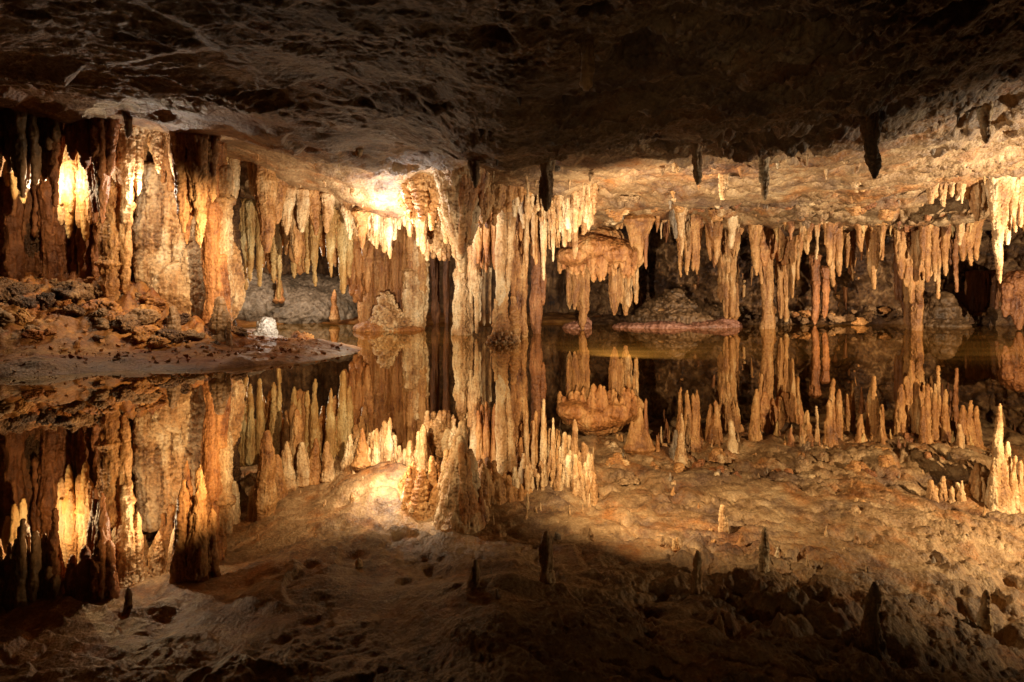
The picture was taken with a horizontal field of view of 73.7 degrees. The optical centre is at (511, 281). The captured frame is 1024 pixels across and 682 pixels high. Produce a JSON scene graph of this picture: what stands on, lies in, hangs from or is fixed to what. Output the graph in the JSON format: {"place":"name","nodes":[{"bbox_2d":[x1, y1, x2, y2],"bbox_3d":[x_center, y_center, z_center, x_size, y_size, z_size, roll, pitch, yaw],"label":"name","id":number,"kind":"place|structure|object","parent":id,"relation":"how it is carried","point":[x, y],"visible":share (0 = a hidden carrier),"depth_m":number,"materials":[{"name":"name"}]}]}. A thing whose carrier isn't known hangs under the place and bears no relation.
{"place":"outdoors","nodes":[
{"label":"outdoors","id":0,"kind":"place"},
{"bbox_2d":[0,308,347,374],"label":"bank gravel","id":1,"kind":"structure","parent":0,"point":[76,343],"depth_m":8.37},
{"bbox_2d":[0,275,361,376],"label":"mud bank","id":2,"kind":"structure","parent":0,"point":[40,358],"depth_m":8.44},
{"bbox_2d":[0,307,14,326],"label":"rock","id":3,"kind":"object","parent":2,"relation":"on","point":[6,317],"visible":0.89,"depth_m":8.32,"materials":[{"name":"brown stone"}]},
{"bbox_2d":[0,281,35,302],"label":"rock","id":4,"kind":"object","parent":2,"relation":"on","point":[14,289],"visible":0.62,"depth_m":8.84,"materials":[{"name":"stone"}]},
{"bbox_2d":[0,302,39,317],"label":"rock","id":5,"kind":"object","parent":2,"relation":"on","point":[10,308],"visible":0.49,"depth_m":8.53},
{"bbox_2d":[12,309,34,324],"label":"rock","id":6,"kind":"object","parent":2,"relation":"on","point":[22,316],"visible":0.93,"depth_m":8.43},
{"bbox_2d":[7,295,42,309],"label":"rock","id":7,"kind":"object","parent":2,"relation":"on","point":[23,301],"visible":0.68,"depth_m":8.59,"materials":[{"name":"stone"}]},
{"bbox_2d":[21,326,43,338],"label":"rock","id":8,"kind":"object","parent":2,"relation":"on","point":[34,333],"visible":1,"depth_m":8.24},
{"bbox_2d":[36,292,55,308],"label":"rock","id":9,"kind":"object","parent":2,"relation":"on","point":[48,299],"visible":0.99,"depth_m":8.79,"materials":[{"name":"stone"}]},
{"bbox_2d":[0,166,112,281],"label":"flowstone curtain","id":10,"kind":"object","parent":2,"relation":"on","point":[60,256],"visible":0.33,"depth_m":10.26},
{"bbox_2d":[52,281,94,302],"bbox_3d":[-5.838,0.153,9.166,0.510,0.332,0.529,0,0,27],"label":"rock","id":11,"kind":"object","parent":2,"relation":"on","point":[74,291],"visible":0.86,"depth_m":9.04,"materials":[{"name":"stone"}]},
{"bbox_2d":[61,304,85,316],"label":"rock","id":12,"kind":"object","parent":2,"relation":"on","point":[72,309],"visible":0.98,"depth_m":8.79,"materials":[{"name":"stone"}]},
{"bbox_2d":[88,308,107,321],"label":"rock","id":13,"kind":"object","parent":2,"relation":"on","point":[100,312],"visible":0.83,"depth_m":8.78,"materials":[{"name":"brown stone"}]},
{"bbox_2d":[81,298,122,311],"bbox_3d":[-5.484,0.376,9.166,0.472,0.304,0.526,0,0,-26],"label":"rock","id":14,"kind":"object","parent":2,"relation":"on","point":[94,304],"visible":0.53,"depth_m":8.96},
{"bbox_2d":[91,303,125,321],"bbox_3d":[-5.287,0.471,9.024,0.438,0.378,0.425,0,0,-20],"label":"rock","id":15,"kind":"object","parent":2,"relation":"on","point":[114,310],"visible":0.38,"depth_m":8.94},
{"bbox_2d":[92,314,137,329],"bbox_3d":[-5.145,0.561,8.881,0.558,0.273,0.337,0,0,-33],"label":"rock","id":16,"kind":"object","parent":2,"relation":"on","point":[103,323],"visible":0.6,"depth_m":8.74,"materials":[{"name":"brown stone"}]},
{"bbox_2d":[115,315,140,332],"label":"rock","id":17,"kind":"object","parent":2,"relation":"on","point":[127,325],"visible":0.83,"depth_m":8.77,"materials":[{"name":"stone"}]},
{"bbox_2d":[127,308,161,325],"bbox_3d":[-5.011,0.530,9.170,0.595,0.357,0.368,-1,2,-1],"label":"rock","id":18,"kind":"object","parent":2,"relation":"on","point":[148,316],"visible":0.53,"depth_m":9.08,"materials":[{"name":"brown stone"}]},
{"bbox_2d":[129,324,160,345],"bbox_3d":[-4.704,0.725,8.804,0.368,0.340,0.505,0,0,-11],"label":"rock","id":19,"kind":"object","parent":2,"relation":"on","point":[141,335],"visible":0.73,"depth_m":8.65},
{"bbox_2d":[138,295,166,310],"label":"rock","id":20,"kind":"object","parent":2,"relation":"on","point":[157,301],"visible":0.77,"depth_m":9.49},
{"bbox_2d":[147,336,170,347],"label":"rock","id":21,"kind":"object","parent":2,"relation":"on","point":[156,342],"visible":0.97,"depth_m":8.58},
{"bbox_2d":[157,326,188,344],"bbox_3d":[-4.471,0.719,8.955,0.408,0.253,0.362,0,0,23],"label":"rock","id":22,"kind":"object","parent":2,"relation":"on","point":[174,336],"visible":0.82,"depth_m":8.83,"materials":[{"name":"stone"}]},
{"bbox_2d":[166,306,180,330],"bbox_3d":[-4.515,0.661,9.000,0.275,0.685,0.243,0,0,0],"label":"stalagmite","id":23,"kind":"object","parent":2,"relation":"on","point":[173,320],"visible":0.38,"depth_m":8.95,"materials":[{"name":"brown stone"}]},
{"bbox_2d":[131,134,245,320],"bbox_3d":[-4.971,-0.913,10.458,1.627,3.550,1.369,0,0,0],"label":"flowstone mass","id":24,"kind":"object","parent":2,"relation":"on","point":[167,262],"visible":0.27,"depth_m":10.23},
{"bbox_2d":[184,329,205,340],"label":"rock","id":25,"kind":"object","parent":2,"relation":"on","point":[193,334],"visible":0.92,"depth_m":9.02,"materials":[{"name":"brown stone"}]},
{"bbox_2d":[200,141,236,328],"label":"column","id":26,"kind":"structure","parent":2,"relation":"on","point":[215,254],"depth_m":9.71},
{"bbox_2d":[208,296,232,345],"bbox_3d":[-3.916,0.653,9.193,0.420,0.906,0.386,0,0,0],"label":"stalagmite","id":27,"kind":"object","parent":2,"relation":"on","point":[220,325],"visible":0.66,"depth_m":9.10,"materials":[{"name":"brown stone"}]},
{"bbox_2d":[252,317,277,337],"bbox_3d":[-4.065,0.805,11.212,0.443,0.452,0.345,0,0,0],"label":"calcite rock","id":28,"kind":"object","parent":2,"relation":"on","point":[265,326],"visible":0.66,"depth_m":11.10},
{"bbox_2d":[236,269,357,323],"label":"rock slope","id":29,"kind":"structure","parent":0,"point":[306,301],"depth_m":16.29,"materials":[{"name":"grey stone"}]},
{"bbox_2d":[236,312,608,325],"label":"shore","id":30,"kind":"structure","parent":0,"point":[554,317],"depth_m":16.64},
{"bbox_2d":[482,263,485,325],"bbox_3d":[-0.526,0.247,12.798,0.093,1.185,0.094,0,0,0],"label":"soda straw","id":31,"kind":"object","parent":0,"point":[483,295],"visible":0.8,"depth_m":12.78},
{"bbox_2d":[488,267,491,322],"bbox_3d":[-0.414,0.267,12.798,0.081,1.060,0.087,0,0,0],"label":"soda straw","id":32,"kind":"object","parent":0,"point":[489,285],"visible":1,"depth_m":12.78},
{"bbox_2d":[0,323,1023,681],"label":"lake water","id":33,"kind":"structure","parent":0,"point":[744,503],"depth_m":2.96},
{"bbox_2d":[329,289,339,322],"bbox_3d":[-4.162,0.579,16.006,0.253,0.777,0.274,0,0,0],"label":"stalagmite","id":34,"kind":"object","parent":33,"relation":"on","point":[334,314],"visible":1,"depth_m":15.94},
{"bbox_2d":[357,243,393,322],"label":"column","id":35,"kind":"structure","parent":33,"relation":"in","point":[382,280],"depth_m":14.73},
{"bbox_2d":[352,291,424,331],"bbox_3d":[-2.517,0.691,14.030,1.492,0.990,0.976,0,0,-19],"label":"rock mound","id":36,"kind":"object","parent":33,"relation":"in","point":[388,314],"visible":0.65,"depth_m":13.74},
{"bbox_2d":[391,229,402,308],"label":"column","id":37,"kind":"structure","parent":33,"relation":"in","point":[397,271],"depth_m":14.90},
{"bbox_2d":[401,223,429,328],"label":"column","id":38,"kind":"structure","parent":33,"relation":"in","point":[415,283],"depth_m":14.03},
{"bbox_2d":[430,254,439,323],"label":"column","id":39,"kind":"structure","parent":33,"relation":"in","point":[435,277],"depth_m":16.12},
{"bbox_2d":[442,259,449,323],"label":"column","id":40,"kind":"structure","parent":33,"relation":"in","point":[446,289],"depth_m":16.14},
{"bbox_2d":[451,256,473,334],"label":"column","id":41,"kind":"structure","parent":33,"relation":"in","point":[462,312],"depth_m":12.72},
{"bbox_2d":[467,231,483,333],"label":"column","id":42,"kind":"structure","parent":33,"relation":"on","point":[475,279],"depth_m":12.34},
{"bbox_2d":[486,328,520,342],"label":"rock","id":43,"kind":"object","parent":33,"relation":"in","point":[500,335],"visible":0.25,"depth_m":11.12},
{"bbox_2d":[491,207,520,335],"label":"column","id":44,"kind":"structure","parent":43,"relation":"on","point":[503,318],"depth_m":11.54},
{"bbox_2d":[510,223,528,337],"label":"column","id":45,"kind":"structure","parent":43,"relation":"on","point":[518,282],"depth_m":12.04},
{"bbox_2d":[529,249,546,333],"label":"column","id":46,"kind":"structure","parent":33,"relation":"in","point":[537,297],"depth_m":12.92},
{"bbox_2d":[562,317,591,328],"bbox_3d":[1.404,0.957,14.623,0.668,0.407,0.706,0,0,0],"label":"rock mound","id":47,"kind":"object","parent":33,"relation":"in","point":[575,325],"visible":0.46,"depth_m":14.41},
{"bbox_2d":[612,288,742,328],"bbox_3d":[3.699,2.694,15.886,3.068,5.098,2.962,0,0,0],"label":"rock mound","id":48,"kind":"object","parent":33,"relation":"in","point":[681,307],"visible":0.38,"depth_m":15.18,"materials":[{"name":"brown stone"}]},
{"bbox_2d":[717,227,743,319],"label":"column","id":49,"kind":"structure","parent":48,"relation":"on","point":[728,281],"depth_m":14.71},
{"bbox_2d":[759,227,802,328],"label":"column","id":50,"kind":"structure","parent":33,"relation":"in","point":[785,252],"depth_m":14.33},
{"bbox_2d":[892,227,932,330],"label":"column","id":51,"kind":"structure","parent":33,"relation":"in","point":[909,277],"depth_m":13.56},
{"bbox_2d":[923,291,972,326],"bbox_3d":[9.752,1.425,15.504,1.174,2.408,1.206,0,0,30],"label":"rock mound","id":52,"kind":"object","parent":33,"relation":"in","point":[946,309],"visible":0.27,"depth_m":15.21,"materials":[{"name":"brown stone"}]},
{"bbox_2d":[997,269,1023,329],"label":"rock formation","id":53,"kind":"object","parent":33,"relation":"on","point":[1011,287],"visible":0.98,"depth_m":13.62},
{"bbox_2d":[0,0,1023,236],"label":"cave ceiling","id":54,"kind":"structure","parent":0,"point":[398,92],"depth_m":5.75,"materials":[{"name":"stone"}]},
{"bbox_2d":[2,160,26,203],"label":"stalactite","id":55,"kind":"object","parent":54,"relation":"hanging from","point":[10,179],"visible":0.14,"depth_m":9.69},
{"bbox_2d":[0,108,119,223],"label":"drapery","id":56,"kind":"object","parent":54,"relation":"hanging from","point":[35,143],"visible":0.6,"depth_m":8.85,"materials":[{"name":"brown stone"}]},
{"bbox_2d":[57,145,92,240],"bbox_3d":[-6.218,-1.332,9.758,0.695,1.528,0.323,0,0,0],"label":"drapery","id":57,"kind":"object","parent":54,"relation":"hanging from","point":[74,193],"visible":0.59,"depth_m":9.67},
{"bbox_2d":[86,150,115,223],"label":"drapery","id":58,"kind":"object","parent":54,"relation":"hanging from","point":[91,182],"visible":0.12,"depth_m":9.15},
{"bbox_2d":[93,124,149,299],"bbox_3d":[-5.389,-1.091,9.481,0.811,3.171,0.607,0,0,23],"label":"stalactite","id":59,"kind":"object","parent":54,"relation":"hanging from","point":[112,263],"visible":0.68,"depth_m":9.33},
{"bbox_2d":[121,111,132,137],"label":"stalactite","id":60,"kind":"object","parent":54,"relation":"hanging from","point":[128,120],"visible":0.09,"depth_m":8.37,"materials":[{"name":"brown stone"}]},
{"bbox_2d":[147,129,165,173],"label":"stalactite","id":61,"kind":"object","parent":54,"relation":"hanging from","point":[157,138],"visible":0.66,"depth_m":9.54},
{"bbox_2d":[169,130,220,247],"bbox_3d":[-4.231,-1.386,9.098,0.710,1.884,0.540,0,0,0],"label":"drapery","id":62,"kind":"object","parent":54,"relation":"hanging from","point":[195,156],"visible":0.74,"depth_m":9.02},
{"bbox_2d":[228,158,240,198],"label":"stalactite","id":63,"kind":"object","parent":54,"relation":"hanging from","point":[235,164],"visible":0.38,"depth_m":11.34},
{"bbox_2d":[252,163,277,252],"bbox_3d":[-4.093,-1.405,11.294,0.579,1.886,0.570,0,0,0],"label":"stalactite","id":64,"kind":"object","parent":54,"relation":"hanging from","point":[264,184],"visible":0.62,"depth_m":11.19},
{"bbox_2d":[275,178,287,223],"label":"stalactite","id":65,"kind":"object","parent":54,"relation":"hanging from","point":[282,186],"visible":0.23,"depth_m":11.72},
{"bbox_2d":[280,185,297,234],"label":"stalactite","id":66,"kind":"object","parent":54,"relation":"hanging from","point":[288,208],"visible":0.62,"depth_m":11.92},
{"bbox_2d":[289,204,303,263],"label":"stalactite","id":67,"kind":"object","parent":54,"relation":"hanging from","point":[296,235],"visible":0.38,"depth_m":12.32},
{"bbox_2d":[295,188,309,232],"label":"stalactite","id":68,"kind":"object","parent":54,"relation":"hanging from","point":[302,203],"visible":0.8,"depth_m":12.11},
{"bbox_2d":[239,198,368,299],"bbox_3d":[-4.191,-0.652,13.513,2.808,2.043,0.897,0,0,0],"label":"drapery","id":69,"kind":"object","parent":54,"relation":"hanging from","point":[334,240],"visible":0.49,"depth_m":13.27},
{"bbox_2d":[309,190,321,235],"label":"stalactite","id":70,"kind":"object","parent":54,"relation":"hanging from","point":[315,209],"visible":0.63,"depth_m":12.21},
{"bbox_2d":[320,192,334,233],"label":"stalactite","id":71,"kind":"object","parent":54,"relation":"hanging from","point":[328,201],"visible":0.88,"depth_m":12.12},
{"bbox_2d":[346,239,373,302],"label":"drapery","id":72,"kind":"object","parent":54,"relation":"hanging from","point":[359,281],"visible":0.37,"depth_m":14.30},
{"bbox_2d":[339,203,428,258],"bbox_3d":[-2.232,-1.077,12.073,1.743,1.382,0.815,0,0,0],"label":"drapery","id":73,"kind":"object","parent":54,"relation":"hanging from","point":[376,229],"visible":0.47,"depth_m":11.89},
{"bbox_2d":[398,196,439,230],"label":"drapery","id":74,"kind":"object","parent":54,"relation":"hanging from","point":[433,217],"visible":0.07,"depth_m":11.00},
{"bbox_2d":[424,218,452,260],"bbox_3d":[-1.282,-0.819,12.580,0.686,0.903,0.460,0,0,14],"label":"flowstone mass","id":75,"kind":"object","parent":54,"relation":"hanging from","point":[438,247],"visible":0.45,"depth_m":12.47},
{"bbox_2d":[404,166,489,273],"bbox_3d":[-1.040,-1.236,10.404,1.743,2.238,1.184,0,0,0],"label":"stalactite","id":76,"kind":"object","parent":54,"relation":"hanging from","point":[456,197],"visible":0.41,"depth_m":10.23},
{"bbox_2d":[467,160,479,187],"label":"stalactite","id":77,"kind":"object","parent":54,"relation":"hanging from","point":[473,166],"visible":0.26,"depth_m":7.37,"materials":[{"name":"stone"}]},
{"bbox_2d":[475,212,495,272],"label":"drapery","id":78,"kind":"object","parent":54,"relation":"hanging from","point":[485,240],"visible":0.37,"depth_m":12.22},
{"bbox_2d":[478,182,532,228],"bbox_3d":[-0.133,-1.734,11.060,1.189,1.760,0.549,0,0,-21],"label":"drapery","id":79,"kind":"object","parent":54,"relation":"hanging from","point":[497,198],"visible":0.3,"depth_m":10.88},
{"bbox_2d":[516,211,560,279],"bbox_3d":[0.449,-0.945,11.948,1.097,1.865,0.632,0,0,0],"label":"drapery","id":80,"kind":"object","parent":54,"relation":"hanging from","point":[533,233],"visible":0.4,"depth_m":11.69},
{"bbox_2d":[538,160,555,211],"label":"stalactite","id":81,"kind":"object","parent":54,"relation":"hanging from","point":[546,185],"visible":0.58,"depth_m":7.55},
{"bbox_2d":[512,183,598,232],"bbox_3d":[0.714,-1.369,11.284,1.484,1.168,0.626,0,0,11],"label":"drapery","id":82,"kind":"object","parent":54,"relation":"hanging from","point":[576,206],"visible":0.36,"depth_m":11.15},
{"bbox_2d":[547,207,593,258],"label":"drapery","id":83,"kind":"object","parent":54,"relation":"hanging from","point":[567,236],"visible":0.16,"depth_m":11.77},
{"bbox_2d":[579,40,594,90],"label":"stalactite","id":84,"kind":"object","parent":54,"relation":"hanging from","point":[587,66],"visible":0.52,"depth_m":4.17},
{"bbox_2d":[556,226,643,329],"bbox_3d":[1.725,-0.079,13.634,1.743,2.156,1.569,0,0,0],"label":"flowstone shelf","id":85,"kind":"object","parent":54,"relation":"hanging from","point":[602,252],"visible":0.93,"depth_m":13.23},
{"bbox_2d":[605,209,629,221],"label":"stumpy stalactite","id":86,"kind":"object","parent":54,"relation":"hanging from","point":[616,216],"visible":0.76,"depth_m":12.15},
{"bbox_2d":[617,195,640,207],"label":"stumpy stalactite","id":87,"kind":"object","parent":54,"relation":"hanging from","point":[629,201],"visible":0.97,"depth_m":11.62,"materials":[{"name":"stone"}]},
{"bbox_2d":[623,213,655,268],"bbox_3d":[2.415,-0.776,13.000,0.641,1.104,0.554,0,0,0],"label":"stalactite","id":88,"kind":"object","parent":54,"relation":"hanging from","point":[638,227],"visible":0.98,"depth_m":12.87},
{"bbox_2d":[668,209,677,238],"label":"stalactite","id":89,"kind":"object","parent":54,"relation":"hanging from","point":[673,221],"visible":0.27,"depth_m":12.85,"materials":[{"name":"grey stone"}]},
{"bbox_2d":[676,234,683,277],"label":"stalactite","id":90,"kind":"object","parent":54,"relation":"hanging from","point":[680,261],"visible":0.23,"depth_m":13.36},
{"bbox_2d":[674,207,689,255],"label":"stalactite","id":91,"kind":"object","parent":54,"relation":"hanging from","point":[680,218],"visible":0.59,"depth_m":12.74},
{"bbox_2d":[684,214,704,274],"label":"stalactite","id":92,"kind":"object","parent":54,"relation":"hanging from","point":[694,225],"visible":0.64,"depth_m":13.27},
{"bbox_2d":[691,142,702,184],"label":"stalactite","id":93,"kind":"object","parent":54,"relation":"hanging from","point":[696,161],"visible":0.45,"depth_m":7.86},
{"bbox_2d":[705,221,722,264],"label":"stalactite","id":94,"kind":"object","parent":54,"relation":"hanging from","point":[713,235],"visible":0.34,"depth_m":13.25},
{"bbox_2d":[718,173,728,199],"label":"stalactite","id":95,"kind":"object","parent":54,"relation":"hanging from","point":[723,183],"visible":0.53,"depth_m":9.56},
{"bbox_2d":[727,210,737,248],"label":"stalactite","id":96,"kind":"object","parent":54,"relation":"hanging from","point":[732,223],"visible":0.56,"depth_m":12.85},
{"bbox_2d":[748,224,761,275],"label":"stalactite","id":97,"kind":"object","parent":54,"relation":"hanging from","point":[754,231],"visible":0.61,"depth_m":13.33},
{"bbox_2d":[757,157,769,199],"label":"stalactite","id":98,"kind":"object","parent":54,"relation":"hanging from","point":[764,175],"visible":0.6,"depth_m":8.26},
{"bbox_2d":[802,224,813,253],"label":"stalactite","id":99,"kind":"object","parent":54,"relation":"hanging from","point":[807,237],"visible":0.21,"depth_m":13.34},
{"bbox_2d":[823,222,843,286],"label":"stalactite","id":100,"kind":"object","parent":54,"relation":"hanging from","point":[833,238],"visible":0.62,"depth_m":13.19},
{"bbox_2d":[843,230,856,281],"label":"stalactite","id":101,"kind":"object","parent":54,"relation":"hanging from","point":[850,243],"visible":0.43,"depth_m":13.76},
{"bbox_2d":[854,224,868,251],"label":"stalactite","id":102,"kind":"object","parent":54,"relation":"hanging from","point":[860,236],"visible":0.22,"depth_m":13.13},
{"bbox_2d":[859,106,886,178],"bbox_3d":[3.643,-1.520,6.899,0.387,0.973,0.390,0,0,0],"label":"stalactite","id":103,"kind":"object","parent":54,"relation":"hanging from","point":[870,127],"visible":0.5,"depth_m":6.84,"materials":[{"name":"stone"}]},
{"bbox_2d":[865,226,887,289],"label":"stalactite","id":104,"kind":"object","parent":54,"relation":"hanging from","point":[875,248],"visible":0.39,"depth_m":13.27},
{"bbox_2d":[877,209,895,220],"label":"stumpy stalactite","id":105,"kind":"object","parent":54,"relation":"hanging from","point":[885,214],"visible":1,"depth_m":12.04},
{"bbox_2d":[918,224,933,282],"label":"stalactite","id":106,"kind":"object","parent":54,"relation":"hanging from","point":[925,241],"visible":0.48,"depth_m":13.12},
{"bbox_2d":[931,224,950,298],"bbox_3d":[8.364,-0.482,13.375,0.446,1.671,0.371,0,0,0],"label":"stalactite","id":107,"kind":"object","parent":54,"relation":"hanging from","point":[940,240],"visible":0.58,"depth_m":13.29},
{"bbox_2d":[950,229,958,292],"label":"stalactite","id":108,"kind":"object","parent":54,"relation":"hanging from","point":[954,252],"visible":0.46,"depth_m":13.95},
{"bbox_2d":[955,223,964,245],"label":"stalactite","id":109,"kind":"object","parent":54,"relation":"hanging from","point":[960,230],"visible":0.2,"depth_m":12.75},
{"bbox_2d":[926,182,1016,220],"bbox_3d":[7.859,-1.485,11.331,2.146,1.195,0.505,0,0,0],"label":"drapery","id":110,"kind":"object","parent":54,"relation":"hanging from","point":[961,192],"visible":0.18,"depth_m":11.24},
{"bbox_2d":[957,218,988,265],"bbox_3d":[8.850,-0.909,13.206,0.857,1.229,0.837,0,0,0],"label":"stalactite","id":111,"kind":"object","parent":54,"relation":"hanging from","point":[971,239],"visible":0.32,"depth_m":13.11},
{"bbox_2d":[976,101,993,143],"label":"stalactite","id":112,"kind":"object","parent":54,"relation":"hanging from","point":[985,112],"visible":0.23,"depth_m":7.96},
{"bbox_2d":[984,175,1016,282],"bbox_3d":[7.866,-1.062,10.999,0.790,2.195,0.754,0,0,0],"label":"stalactite","id":113,"kind":"object","parent":54,"relation":"hanging from","point":[999,192],"visible":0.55,"depth_m":10.89},
{"bbox_2d":[1009,176,1023,231],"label":"stalactite","id":114,"kind":"object","parent":54,"relation":"hanging from","point":[1016,200],"visible":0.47,"depth_m":10.86},
{"bbox_2d":[24,147,1023,327],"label":"cave wall","id":115,"kind":"structure","parent":0,"point":[653,282],"depth_m":16.83,"materials":[{"name":"stone"}]},
{"bbox_2d":[964,270,1003,314],"bbox_3d":[10.817,0.396,15.669,0.872,1.316,0.364,0,0,0],"label":"cave opening","id":116,"kind":"object","parent":115,"relation":"in","point":[981,290],"visible":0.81,"depth_m":15.58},
{"bbox_2d":[573,312,1014,325],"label":"shore","id":117,"kind":"structure","parent":0,"point":[609,319],"depth_m":16.03,"materials":[{"name":"stone"}]},
{"bbox_2d":[808,252,830,324],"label":"column","id":118,"kind":"structure","parent":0,"point":[815,283],"depth_m":15.56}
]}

